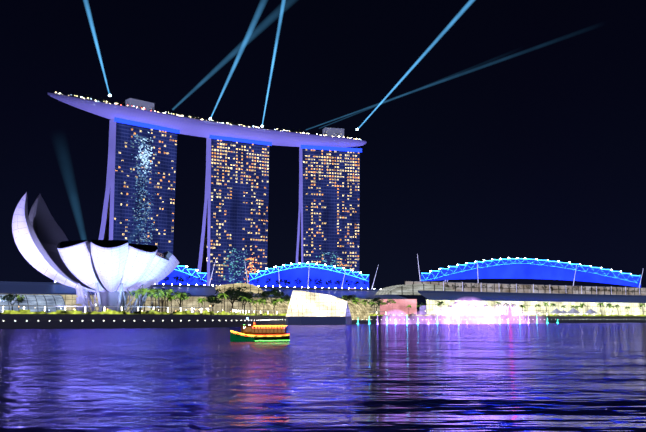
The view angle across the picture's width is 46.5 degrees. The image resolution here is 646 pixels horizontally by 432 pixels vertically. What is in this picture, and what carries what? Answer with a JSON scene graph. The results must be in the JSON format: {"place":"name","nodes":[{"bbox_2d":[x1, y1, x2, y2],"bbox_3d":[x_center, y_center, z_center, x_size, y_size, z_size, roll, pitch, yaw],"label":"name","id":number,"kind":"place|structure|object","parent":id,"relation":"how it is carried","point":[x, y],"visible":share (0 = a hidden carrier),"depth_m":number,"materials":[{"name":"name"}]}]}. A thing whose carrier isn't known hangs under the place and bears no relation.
{"place":"outdoors","nodes":[
{"label":"outdoors","id":0,"kind":"place"},
{"bbox_2d":[202,249,206,285],"bbox_3d":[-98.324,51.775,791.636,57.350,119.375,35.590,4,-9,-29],"label":"mast","id":1,"kind":"object","parent":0,"point":[205,270],"depth_m":774.13,"materials":[{"name":"white metal"}]},
{"bbox_2d":[48,93,366,146],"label":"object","id":2,"kind":"structure","parent":0,"point":[193,127],"depth_m":757.51,"materials":[{"name":"grey"}]},
{"bbox_2d":[55,92,360,139],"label":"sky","id":3,"kind":"structure","parent":2,"relation":"on","point":[201,119],"depth_m":739.74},
{"bbox_2d":[72,93,348,136],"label":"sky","id":4,"kind":"structure","parent":2,"relation":"on","point":[325,133],"depth_m":747.25,"materials":[{"name":"green plant"}]},
{"bbox_2d":[125,98,343,137],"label":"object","id":5,"kind":"structure","parent":2,"relation":"on","point":[146,105],"depth_m":732.15,"materials":[{"name":"grey"}]},
{"bbox_2d":[0,323,645,431],"bbox_3d":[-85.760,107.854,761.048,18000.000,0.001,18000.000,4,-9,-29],"label":"water","id":6,"kind":"structure","parent":0,"point":[519,377],"depth_m":54.13,"materials":[{"name":"blue liquid"}]},
{"bbox_2d":[230,318,289,341],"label":"boat","id":7,"kind":"object","parent":6,"relation":"on","point":[251,332],"visible":0.98,"depth_m":143.47,"materials":[{"name":"green"}]},
{"bbox_2d":[286,291,351,324],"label":"crystal pavilion","id":8,"kind":"structure","parent":6,"relation":"in","point":[307,308],"depth_m":501.82,"materials":[{"name":"white glass"}]},
{"bbox_2d":[505,305,514,323],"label":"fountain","id":9,"kind":"object","parent":6,"relation":"in","point":[509,315],"depth_m":621.25,"materials":[{"name":"pink liquid"}]},
{"bbox_2d":[0,320,645,328],"bbox_3d":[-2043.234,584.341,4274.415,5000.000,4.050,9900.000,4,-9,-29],"label":"ground","id":10,"kind":"structure","parent":0,"point":[87,324],"depth_m":352.05,"materials":[{"name":"black concrete"}]},
{"bbox_2d":[0,294,65,312],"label":"glass pavilion","id":11,"kind":"structure","parent":10,"relation":"on","point":[32,302],"depth_m":483.25,"materials":[{"name":"grey glass"}]},
{"bbox_2d":[75,283,152,312],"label":"supports","id":12,"kind":"object","parent":10,"relation":"on","point":[108,298],"visible":0.46,"depth_m":375.99,"materials":[{"name":"silver metal"}]},
{"bbox_2d":[12,192,178,292],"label":"museum building","id":13,"kind":"structure","parent":12,"relation":"on","point":[46,247],"depth_m":366.63,"materials":[{"name":"grey"}]},
{"bbox_2d":[98,117,179,284],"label":"tower","id":14,"kind":"structure","parent":10,"relation":"on","point":[121,132],"depth_m":715.12,"materials":[{"name":"blue glass"}]},
{"bbox_2d":[114,129,176,244],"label":"lit windows","id":15,"kind":"structure","parent":14,"relation":"attached to","point":[141,156],"depth_m":718.54,"materials":[{"name":"white glass"}]},
{"bbox_2d":[195,135,271,286],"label":"tower","id":16,"kind":"structure","parent":10,"relation":"on","point":[238,211],"depth_m":775.18,"materials":[{"name":"blue glass"}]},
{"bbox_2d":[210,140,268,285],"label":"lit windows","id":17,"kind":"structure","parent":16,"relation":"attached to","point":[243,202],"depth_m":774.91,"materials":[{"name":"yellow glass"}]},
{"bbox_2d":[242,300,370,319],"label":"facade","id":18,"kind":"structure","parent":10,"relation":"on","point":[360,311],"depth_m":578.42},
{"bbox_2d":[0,305,645,320],"bbox_3d":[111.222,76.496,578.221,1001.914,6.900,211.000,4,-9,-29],"label":"promenade","id":19,"kind":"structure","parent":10,"relation":"on","point":[23,314],"depth_m":376.95,"materials":[{"name":"grey concrete"}]},
{"bbox_2d":[0,286,645,315],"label":"palm trees","id":20,"kind":"object","parent":19,"relation":"on","point":[158,293],"visible":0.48,"depth_m":531.19,"materials":[{"name":"green plant"}]},
{"bbox_2d":[348,301,372,313],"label":"lit windows","id":21,"kind":"structure","parent":19,"relation":"on","point":[368,307],"depth_m":640.96,"materials":[{"name":"yellow glass"}]},
{"bbox_2d":[549,308,597,315],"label":"tents","id":22,"kind":"object","parent":19,"relation":"on","point":[574,311],"visible":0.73,"depth_m":713.90,"materials":[{"name":"white fabric"}]},
{"bbox_2d":[0,281,645,315],"bbox_3d":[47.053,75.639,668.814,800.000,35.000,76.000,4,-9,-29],"label":"mall","id":23,"kind":"structure","parent":10,"relation":"on","point":[489,296],"depth_m":683.60},
{"bbox_2d":[54,265,206,284],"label":"blue roof","id":24,"kind":"structure","parent":23,"relation":"on","point":[183,272],"depth_m":626.25,"materials":[{"name":"blue metal"}]},
{"bbox_2d":[163,276,204,284],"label":"trees","id":25,"kind":"object","parent":23,"relation":"on","point":[165,279],"visible":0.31,"depth_m":619.11,"materials":[{"name":"green plant"}]},
{"bbox_2d":[215,283,262,292],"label":"entrance canopy","id":26,"kind":"object","parent":23,"relation":"on","point":[252,288],"visible":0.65,"depth_m":618.89,"materials":[{"name":"beige"}]},
{"bbox_2d":[249,262,368,288],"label":"blue roof","id":27,"kind":"structure","parent":23,"relation":"on","point":[301,271],"depth_m":682.30,"materials":[{"name":"blue metal"}]},
{"bbox_2d":[252,277,369,287],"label":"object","id":28,"kind":"object","parent":23,"relation":"on","point":[316,282],"visible":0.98,"depth_m":679.90,"materials":[{"name":"green plant"}]},
{"bbox_2d":[55,281,639,293],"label":"mall lamps","id":29,"kind":"object","parent":23,"relation":"on","point":[443,287],"visible":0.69,"depth_m":701.43,"materials":[{"name":"white"}]},
{"bbox_2d":[157,254,642,288],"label":"masts","id":30,"kind":"object","parent":23,"relation":"on","point":[375,275],"visible":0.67,"depth_m":676.81},
{"bbox_2d":[380,299,425,314],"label":"storefront","id":31,"kind":"object","parent":23,"relation":"attached to","point":[399,306],"visible":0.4,"depth_m":652.94,"materials":[{"name":"pink glass"}]},
{"bbox_2d":[376,284,453,294],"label":"plaza canopy","id":32,"kind":"object","parent":23,"relation":"on","point":[410,289],"visible":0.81,"depth_m":666.16,"materials":[{"name":"grey metal"}]},
{"bbox_2d":[421,257,640,287],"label":"blue roof","id":33,"kind":"structure","parent":23,"relation":"on","point":[518,268],"depth_m":746.82,"materials":[{"name":"blue metal"}]},
{"bbox_2d":[445,283,640,294],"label":"terrace trees","id":34,"kind":"object","parent":23,"relation":"on","point":[591,288],"visible":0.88,"depth_m":750.02,"materials":[{"name":"green plant"}]},
{"bbox_2d":[3,319,645,320],"bbox_3d":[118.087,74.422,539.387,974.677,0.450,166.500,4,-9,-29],"label":"quay lights","id":35,"kind":"object","parent":10,"relation":"on","point":[352,319],"visible":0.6,"depth_m":582.45},
{"bbox_2d":[295,145,361,288],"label":"tower","id":36,"kind":"structure","parent":10,"relation":"on","point":[328,200],"depth_m":816.58,"materials":[{"name":"blue glass"}]},
{"bbox_2d":[303,149,359,288],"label":"lit windows","id":37,"kind":"structure","parent":36,"relation":"attached to","point":[337,204],"depth_m":817.90,"materials":[{"name":"yellow glass"}]}
]}

